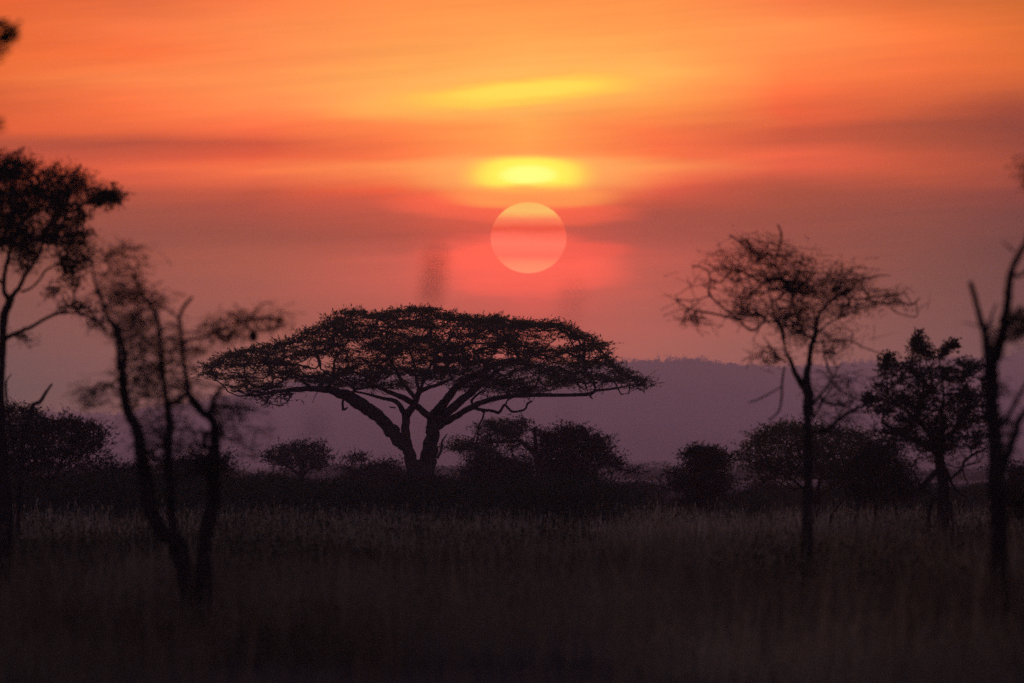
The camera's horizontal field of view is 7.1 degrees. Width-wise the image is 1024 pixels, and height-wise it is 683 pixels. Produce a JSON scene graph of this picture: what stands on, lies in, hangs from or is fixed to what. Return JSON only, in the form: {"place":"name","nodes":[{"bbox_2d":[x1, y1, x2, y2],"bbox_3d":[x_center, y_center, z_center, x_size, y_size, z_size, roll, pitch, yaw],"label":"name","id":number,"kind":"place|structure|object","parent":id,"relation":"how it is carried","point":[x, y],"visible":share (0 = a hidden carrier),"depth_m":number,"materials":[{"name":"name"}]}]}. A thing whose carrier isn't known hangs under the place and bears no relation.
{"place":"outdoors","nodes":[
{"label":"outdoors","id":0,"kind":"place"},
{"bbox_2d":[306,411,321,682],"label":"tall grass stalk","id":1,"kind":"object","parent":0,"point":[316,424],"depth_m":20.99,"materials":[{"name":"brown plant"}]},
{"bbox_2d":[422,246,449,682],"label":"tall grass stalk","id":2,"kind":"object","parent":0,"point":[430,298],"depth_m":21.00,"materials":[{"name":"brown plant"}]},
{"bbox_2d":[0,480,1023,682],"bbox_3d":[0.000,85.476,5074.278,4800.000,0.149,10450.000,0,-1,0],"label":"ground","id":3,"kind":"structure","parent":0,"point":[489,667],"depth_m":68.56,"materials":[{"name":"brown plant"}]},
{"bbox_2d":[0,18,21,133],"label":"overhanging tree","id":4,"kind":"object","parent":3,"relation":"on","point":[6,36],"visible":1,"depth_m":57.93,"materials":[{"name":"black plant"}]},
{"bbox_2d":[5,374,52,548],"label":"broken snag","id":5,"kind":"object","parent":3,"relation":"on","point":[19,472],"visible":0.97,"depth_m":150.04,"materials":[{"name":"black plant"}]},
{"bbox_2d":[5,397,119,508],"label":"spreading thorn","id":6,"kind":"object","parent":3,"relation":"on","point":[53,429],"visible":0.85,"depth_m":236.99,"materials":[{"name":"black plant"}]},
{"bbox_2d":[0,146,135,592],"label":"leafy acacia","id":7,"kind":"object","parent":3,"relation":"on","point":[16,203],"visible":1,"depth_m":111.55,"materials":[{"name":"black plant"}]},
{"bbox_2d":[57,447,152,486],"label":"twiggy bush","id":8,"kind":"object","parent":3,"relation":"on","point":[87,464],"visible":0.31,"depth_m":299.60,"materials":[{"name":"black plant"}]},
{"bbox_2d":[62,229,305,629],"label":"many stemmed tree","id":9,"kind":"object","parent":3,"relation":"on","point":[170,537],"visible":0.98,"depth_m":85.92,"materials":[{"name":"black plant"}]},
{"bbox_2d":[249,330,257,341],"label":"bird nest","id":10,"kind":"object","parent":9,"relation":"on","point":[252,338],"visible":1,"depth_m":85.98,"materials":[{"name":"black"}]},
{"bbox_2d":[152,443,247,490],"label":"dark bush","id":11,"kind":"object","parent":3,"relation":"on","point":[193,466],"visible":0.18,"depth_m":289.59,"materials":[{"name":"black plant"}]},
{"bbox_2d":[247,434,343,479],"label":"flat topped thorn","id":12,"kind":"object","parent":3,"relation":"on","point":[284,455],"visible":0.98,"depth_m":391.28,"materials":[{"name":"black plant"}]},
{"bbox_2d":[329,445,374,485],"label":"upright shrub","id":13,"kind":"object","parent":3,"relation":"on","point":[357,458],"visible":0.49,"depth_m":371.78,"materials":[{"name":"black plant"}]},
{"bbox_2d":[349,452,404,482],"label":"windswept shrub","id":14,"kind":"object","parent":3,"relation":"on","point":[373,470],"visible":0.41,"depth_m":367.70,"materials":[{"name":"black plant"}]},
{"bbox_2d":[356,463,466,491],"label":"scrub bush","id":15,"kind":"object","parent":3,"relation":"on","point":[404,475],"visible":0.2,"depth_m":311.43,"materials":[{"name":"black plant"}]},
{"bbox_2d":[189,303,661,477],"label":"umbrella acacia","id":16,"kind":"object","parent":3,"relation":"on","point":[485,375],"visible":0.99,"depth_m":323.00,"materials":[{"name":"black plant"}]},
{"bbox_2d":[438,412,546,480],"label":"wind bent tree","id":17,"kind":"object","parent":3,"relation":"on","point":[506,432],"visible":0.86,"depth_m":344.49,"materials":[{"name":"black plant"}]},
{"bbox_2d":[447,441,547,492],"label":"bush","id":18,"kind":"object","parent":3,"relation":"on","point":[503,464],"visible":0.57,"depth_m":316.86,"materials":[{"name":"black plant"}]},
{"bbox_2d":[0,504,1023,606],"bbox_3d":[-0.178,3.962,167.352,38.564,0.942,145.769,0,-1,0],"label":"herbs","id":19,"kind":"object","parent":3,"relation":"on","point":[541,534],"visible":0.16,"depth_m":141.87,"materials":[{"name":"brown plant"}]},
{"bbox_2d":[12,459,1018,486],"bbox_3d":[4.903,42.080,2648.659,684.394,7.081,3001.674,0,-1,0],"label":"woods","id":20,"kind":"object","parent":3,"relation":"on","point":[980,475],"visible":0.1,"depth_m":1310.34,"materials":[{"name":"black plant"}]},
{"bbox_2d":[9,457,1023,534],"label":"thicket","id":21,"kind":"object","parent":3,"relation":"on","point":[124,493],"visible":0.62,"depth_m":244.89,"materials":[{"name":"black plant"}]},
{"bbox_2d":[14,496,1023,562],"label":"pale grass","id":22,"kind":"structure","parent":3,"relation":"on","point":[674,522],"depth_m":197.62,"materials":[{"name":"brown plant"}]},
{"bbox_2d":[522,416,651,485],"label":"thorn bush","id":23,"kind":"object","parent":3,"relation":"on","point":[589,449],"visible":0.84,"depth_m":328.93,"materials":[{"name":"black plant"}]},
{"bbox_2d":[612,476,657,495],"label":"round bush","id":24,"kind":"object","parent":3,"relation":"on","point":[640,487],"visible":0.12,"depth_m":409.56,"materials":[{"name":"black plant"}]},
{"bbox_2d":[630,477,679,501],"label":"scraggly bush","id":25,"kind":"object","parent":3,"relation":"on","point":[661,491],"visible":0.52,"depth_m":349.85,"materials":[{"name":"black plant"}]},
{"bbox_2d":[653,440,750,517],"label":"leafy shrub","id":26,"kind":"object","parent":3,"relation":"on","point":[699,491],"visible":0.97,"depth_m":261.61,"materials":[{"name":"black plant"}]},
{"bbox_2d":[654,224,933,577],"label":"slender thorn tree","id":27,"kind":"object","parent":3,"relation":"on","point":[804,381],"visible":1,"depth_m":116.86,"materials":[{"name":"black plant"}]},
{"bbox_2d":[724,414,903,521],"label":"bush","id":28,"kind":"object","parent":3,"relation":"on","point":[793,432],"visible":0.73,"depth_m":233.91,"materials":[{"name":"black plant"}]},
{"bbox_2d":[823,431,937,527],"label":"bush","id":29,"kind":"object","parent":3,"relation":"on","point":[881,454],"visible":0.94,"depth_m":189.21,"materials":[{"name":"black plant"}]},
{"bbox_2d":[860,326,1003,535],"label":"bushy tree","id":30,"kind":"object","parent":3,"relation":"on","point":[939,442],"visible":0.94,"depth_m":169.54,"materials":[{"name":"black plant"}]},
{"bbox_2d":[961,155,1023,662],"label":"dead tree","id":31,"kind":"object","parent":3,"relation":"on","point":[999,457],"visible":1,"depth_m":70.84,"materials":[{"name":"black wood"}]},
{"bbox_2d":[978,453,1023,521],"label":"edge bush","id":32,"kind":"object","parent":3,"relation":"on","point":[1015,472],"visible":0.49,"depth_m":234.65,"materials":[{"name":"black plant"}]},
{"bbox_2d":[0,0,1023,414],"label":"sky","id":33,"kind":"structure","parent":0,"point":[313,155],"materials":[{"name":"orange"}]},
{"bbox_2d":[6,355,1023,467],"bbox_3d":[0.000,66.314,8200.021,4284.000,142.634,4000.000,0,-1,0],"label":"hills","id":34,"kind":"structure","parent":0,"point":[689,402],"depth_m":8139.50,"materials":[{"name":"purple"}]},
{"bbox_2d":[6,346,1023,416],"bbox_3d":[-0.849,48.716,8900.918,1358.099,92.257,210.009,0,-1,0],"label":"skyline trees","id":35,"kind":"object","parent":34,"relation":"on","point":[870,363],"visible":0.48,"depth_m":8951.63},
{"bbox_2d":[108,452,1023,479],"bbox_3d":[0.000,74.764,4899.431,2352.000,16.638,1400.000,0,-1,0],"label":"hills","id":36,"kind":"structure","parent":0,"point":[928,465],"depth_m":4722.09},
{"bbox_2d":[563,280,584,682],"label":"tall grass stalk","id":37,"kind":"object","parent":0,"point":[573,309],"depth_m":20.00,"materials":[{"name":"brown plant"}]}
]}

